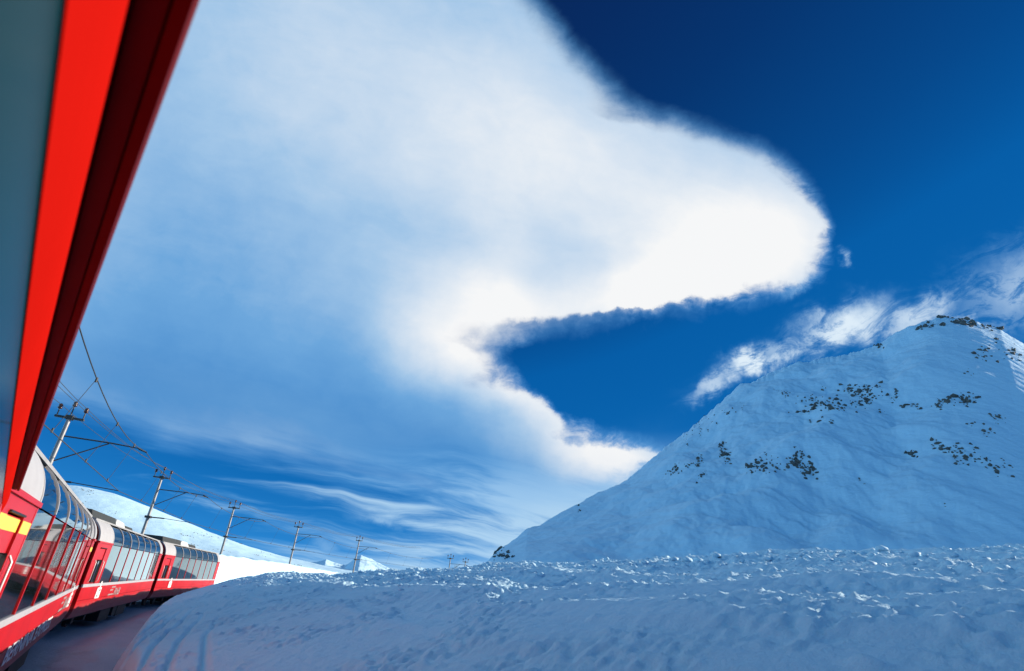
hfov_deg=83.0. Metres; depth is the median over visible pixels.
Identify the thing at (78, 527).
roof window
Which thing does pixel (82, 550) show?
side window
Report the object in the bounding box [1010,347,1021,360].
rock outcrop
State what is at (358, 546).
catenary mast
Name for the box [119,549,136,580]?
side window
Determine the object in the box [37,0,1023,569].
sky
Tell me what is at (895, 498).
mountain
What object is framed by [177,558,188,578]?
side window
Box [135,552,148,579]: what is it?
side window
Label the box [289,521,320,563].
catenary mast
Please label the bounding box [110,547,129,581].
side window
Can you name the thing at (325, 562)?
distant peak
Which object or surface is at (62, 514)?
roof window
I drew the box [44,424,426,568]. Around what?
contact wire
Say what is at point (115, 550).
side window
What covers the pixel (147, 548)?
roof window
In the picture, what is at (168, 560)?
door
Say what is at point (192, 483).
feeder wire
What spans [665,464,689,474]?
rock outcrop
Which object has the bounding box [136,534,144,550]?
roof window
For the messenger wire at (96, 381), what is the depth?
21.95 m
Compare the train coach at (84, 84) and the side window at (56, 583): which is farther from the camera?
the side window at (56, 583)
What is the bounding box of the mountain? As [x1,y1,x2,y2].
[489,317,1023,562]
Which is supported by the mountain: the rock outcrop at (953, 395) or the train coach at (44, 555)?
the rock outcrop at (953, 395)
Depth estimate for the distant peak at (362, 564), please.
2259.61 m
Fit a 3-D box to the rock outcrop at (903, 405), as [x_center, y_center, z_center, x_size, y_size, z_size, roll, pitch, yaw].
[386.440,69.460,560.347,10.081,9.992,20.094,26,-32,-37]
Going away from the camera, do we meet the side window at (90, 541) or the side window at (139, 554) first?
the side window at (90, 541)
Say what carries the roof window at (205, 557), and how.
in the train coach at (183, 567)
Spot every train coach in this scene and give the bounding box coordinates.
[0,0,199,512]
[0,445,96,670]
[43,508,162,630]
[141,534,219,604]
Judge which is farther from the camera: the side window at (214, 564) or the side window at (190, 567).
the side window at (214, 564)
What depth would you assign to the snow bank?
5.00 m
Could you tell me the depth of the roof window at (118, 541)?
21.30 m
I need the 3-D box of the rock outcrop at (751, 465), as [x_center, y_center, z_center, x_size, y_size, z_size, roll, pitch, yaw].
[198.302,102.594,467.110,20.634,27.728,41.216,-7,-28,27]
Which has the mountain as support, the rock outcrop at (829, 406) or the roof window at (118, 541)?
the rock outcrop at (829, 406)
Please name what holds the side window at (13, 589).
in the train coach at (44, 555)
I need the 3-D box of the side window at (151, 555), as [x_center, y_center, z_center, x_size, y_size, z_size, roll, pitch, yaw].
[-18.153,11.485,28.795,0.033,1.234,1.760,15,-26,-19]
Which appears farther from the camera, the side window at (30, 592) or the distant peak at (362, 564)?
the distant peak at (362, 564)
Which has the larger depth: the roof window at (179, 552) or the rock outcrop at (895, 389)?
the rock outcrop at (895, 389)
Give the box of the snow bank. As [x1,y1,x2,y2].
[112,543,1023,670]
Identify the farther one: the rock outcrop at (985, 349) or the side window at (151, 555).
the rock outcrop at (985, 349)
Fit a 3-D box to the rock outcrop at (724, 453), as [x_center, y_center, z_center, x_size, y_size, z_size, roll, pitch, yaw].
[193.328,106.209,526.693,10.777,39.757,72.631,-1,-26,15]
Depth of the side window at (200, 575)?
42.23 m
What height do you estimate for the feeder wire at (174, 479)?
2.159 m
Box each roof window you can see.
[39,464,57,515]
[55,482,68,522]
[66,493,76,527]
[74,502,82,531]
[81,510,87,534]
[86,516,91,537]
[90,519,94,539]
[111,526,122,545]
[121,529,130,547]
[129,532,138,549]
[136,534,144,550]
[143,537,150,551]
[148,538,155,552]
[154,540,159,553]
[174,545,182,556]
[182,547,189,557]
[189,548,196,558]
[195,549,202,559]
[202,551,207,560]
[207,552,212,561]
[212,553,217,561]
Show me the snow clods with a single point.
(686, 559)
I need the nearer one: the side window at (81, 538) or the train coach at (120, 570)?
the side window at (81, 538)
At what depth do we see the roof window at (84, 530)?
13.47 m
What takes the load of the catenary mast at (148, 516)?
on the snow cut wall
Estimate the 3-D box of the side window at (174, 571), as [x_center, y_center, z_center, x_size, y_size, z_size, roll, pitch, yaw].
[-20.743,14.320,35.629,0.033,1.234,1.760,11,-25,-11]
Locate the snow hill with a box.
[68,485,357,572]
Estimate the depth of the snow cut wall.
67.36 m
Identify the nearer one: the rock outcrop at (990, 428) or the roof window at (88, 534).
the roof window at (88, 534)
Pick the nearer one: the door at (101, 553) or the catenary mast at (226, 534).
the door at (101, 553)
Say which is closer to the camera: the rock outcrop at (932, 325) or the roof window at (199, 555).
the roof window at (199, 555)
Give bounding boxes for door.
[0,514,19,569]
[87,548,105,583]
[160,559,170,578]
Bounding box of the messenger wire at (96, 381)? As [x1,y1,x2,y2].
[50,328,420,562]
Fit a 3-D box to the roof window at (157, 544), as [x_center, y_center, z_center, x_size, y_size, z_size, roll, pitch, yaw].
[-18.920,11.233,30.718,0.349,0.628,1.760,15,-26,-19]
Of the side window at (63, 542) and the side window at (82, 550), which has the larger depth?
the side window at (82, 550)
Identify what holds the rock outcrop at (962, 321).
on the mountain
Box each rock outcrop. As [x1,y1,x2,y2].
[493,546,514,558]
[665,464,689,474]
[689,454,704,473]
[718,441,731,463]
[745,452,771,472]
[771,446,818,479]
[788,394,846,423]
[821,381,884,412]
[878,388,897,402]
[899,403,922,408]
[904,450,917,457]
[915,321,945,329]
[930,437,1014,477]
[931,391,980,409]
[936,315,1003,330]
[963,337,1012,375]
[965,413,1005,436]
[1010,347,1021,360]
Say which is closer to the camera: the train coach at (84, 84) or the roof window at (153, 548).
the train coach at (84, 84)
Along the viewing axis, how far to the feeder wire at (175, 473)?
42.63 m
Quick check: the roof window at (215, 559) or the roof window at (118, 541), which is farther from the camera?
the roof window at (215, 559)
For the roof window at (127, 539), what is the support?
in the train coach at (120, 570)
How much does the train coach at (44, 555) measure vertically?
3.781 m
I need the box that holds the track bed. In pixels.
[17,600,164,670]
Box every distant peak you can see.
[311,559,348,567]
[345,555,389,570]
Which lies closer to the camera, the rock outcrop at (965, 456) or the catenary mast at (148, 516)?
the catenary mast at (148, 516)
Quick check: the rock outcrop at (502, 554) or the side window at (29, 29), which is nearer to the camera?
the side window at (29, 29)
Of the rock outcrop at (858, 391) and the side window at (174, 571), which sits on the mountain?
the rock outcrop at (858, 391)
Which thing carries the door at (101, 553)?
in the train coach at (120, 570)
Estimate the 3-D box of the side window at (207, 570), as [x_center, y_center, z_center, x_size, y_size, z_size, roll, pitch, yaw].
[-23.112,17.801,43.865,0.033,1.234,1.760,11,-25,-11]
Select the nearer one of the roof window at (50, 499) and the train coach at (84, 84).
the train coach at (84, 84)
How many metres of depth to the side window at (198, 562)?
40.59 m
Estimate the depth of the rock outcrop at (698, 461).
498.69 m
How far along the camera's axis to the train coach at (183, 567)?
36.89 m
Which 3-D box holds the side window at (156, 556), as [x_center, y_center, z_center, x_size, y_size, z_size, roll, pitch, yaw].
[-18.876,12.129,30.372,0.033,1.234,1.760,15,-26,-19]
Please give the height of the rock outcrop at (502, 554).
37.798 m
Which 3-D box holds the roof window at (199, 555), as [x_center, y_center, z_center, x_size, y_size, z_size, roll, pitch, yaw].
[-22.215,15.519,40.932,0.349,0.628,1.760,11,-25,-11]
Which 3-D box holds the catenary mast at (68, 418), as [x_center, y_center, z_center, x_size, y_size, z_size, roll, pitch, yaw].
[-20.761,8.007,27.322,4.446,9.610,0.400,14,-26,-17]
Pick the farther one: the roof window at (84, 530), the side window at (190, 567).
the side window at (190, 567)
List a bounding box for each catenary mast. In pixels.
[49,401,146,490]
[140,467,207,534]
[220,500,265,553]
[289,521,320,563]
[352,537,376,571]
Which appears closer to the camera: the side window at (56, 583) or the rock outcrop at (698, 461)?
the side window at (56, 583)
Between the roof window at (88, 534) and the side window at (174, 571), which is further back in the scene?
the side window at (174, 571)
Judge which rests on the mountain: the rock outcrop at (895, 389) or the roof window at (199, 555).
the rock outcrop at (895, 389)
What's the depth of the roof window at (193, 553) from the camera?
39.28 m
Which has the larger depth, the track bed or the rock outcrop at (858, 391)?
the rock outcrop at (858, 391)
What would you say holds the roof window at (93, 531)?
in the train coach at (44, 555)
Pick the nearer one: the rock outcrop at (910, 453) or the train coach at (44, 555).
the train coach at (44, 555)
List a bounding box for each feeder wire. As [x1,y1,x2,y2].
[53,398,410,547]
[58,386,413,546]
[60,382,411,547]
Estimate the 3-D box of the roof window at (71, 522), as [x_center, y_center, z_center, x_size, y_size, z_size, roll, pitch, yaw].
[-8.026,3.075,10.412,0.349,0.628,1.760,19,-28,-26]
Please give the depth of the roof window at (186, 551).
37.73 m
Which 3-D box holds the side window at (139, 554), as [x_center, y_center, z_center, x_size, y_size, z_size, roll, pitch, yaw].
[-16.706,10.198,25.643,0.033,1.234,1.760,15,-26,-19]
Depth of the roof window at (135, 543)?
24.48 m
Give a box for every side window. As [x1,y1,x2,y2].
[0,0,62,505]
[0,509,52,619]
[16,519,64,612]
[34,525,72,604]
[47,530,79,598]
[57,534,84,593]
[65,537,88,590]
[71,539,92,587]
[99,545,120,582]
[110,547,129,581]
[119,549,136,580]
[127,550,143,580]
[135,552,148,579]
[141,553,153,579]
[147,554,158,578]
[169,557,181,578]
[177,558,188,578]
[184,559,195,578]
[191,560,201,578]
[197,561,206,578]
[203,561,211,578]
[208,562,216,578]
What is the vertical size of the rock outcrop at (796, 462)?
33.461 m
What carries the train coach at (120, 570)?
on the track bed
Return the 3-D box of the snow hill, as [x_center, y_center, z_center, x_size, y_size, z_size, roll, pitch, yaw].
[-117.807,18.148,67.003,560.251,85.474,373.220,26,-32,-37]
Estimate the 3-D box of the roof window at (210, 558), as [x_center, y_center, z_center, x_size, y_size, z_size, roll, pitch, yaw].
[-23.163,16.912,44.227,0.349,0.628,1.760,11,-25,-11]
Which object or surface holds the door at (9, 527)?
in the train coach at (44, 555)
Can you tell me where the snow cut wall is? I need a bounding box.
[214,553,347,583]
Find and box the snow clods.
[217,545,1023,597]

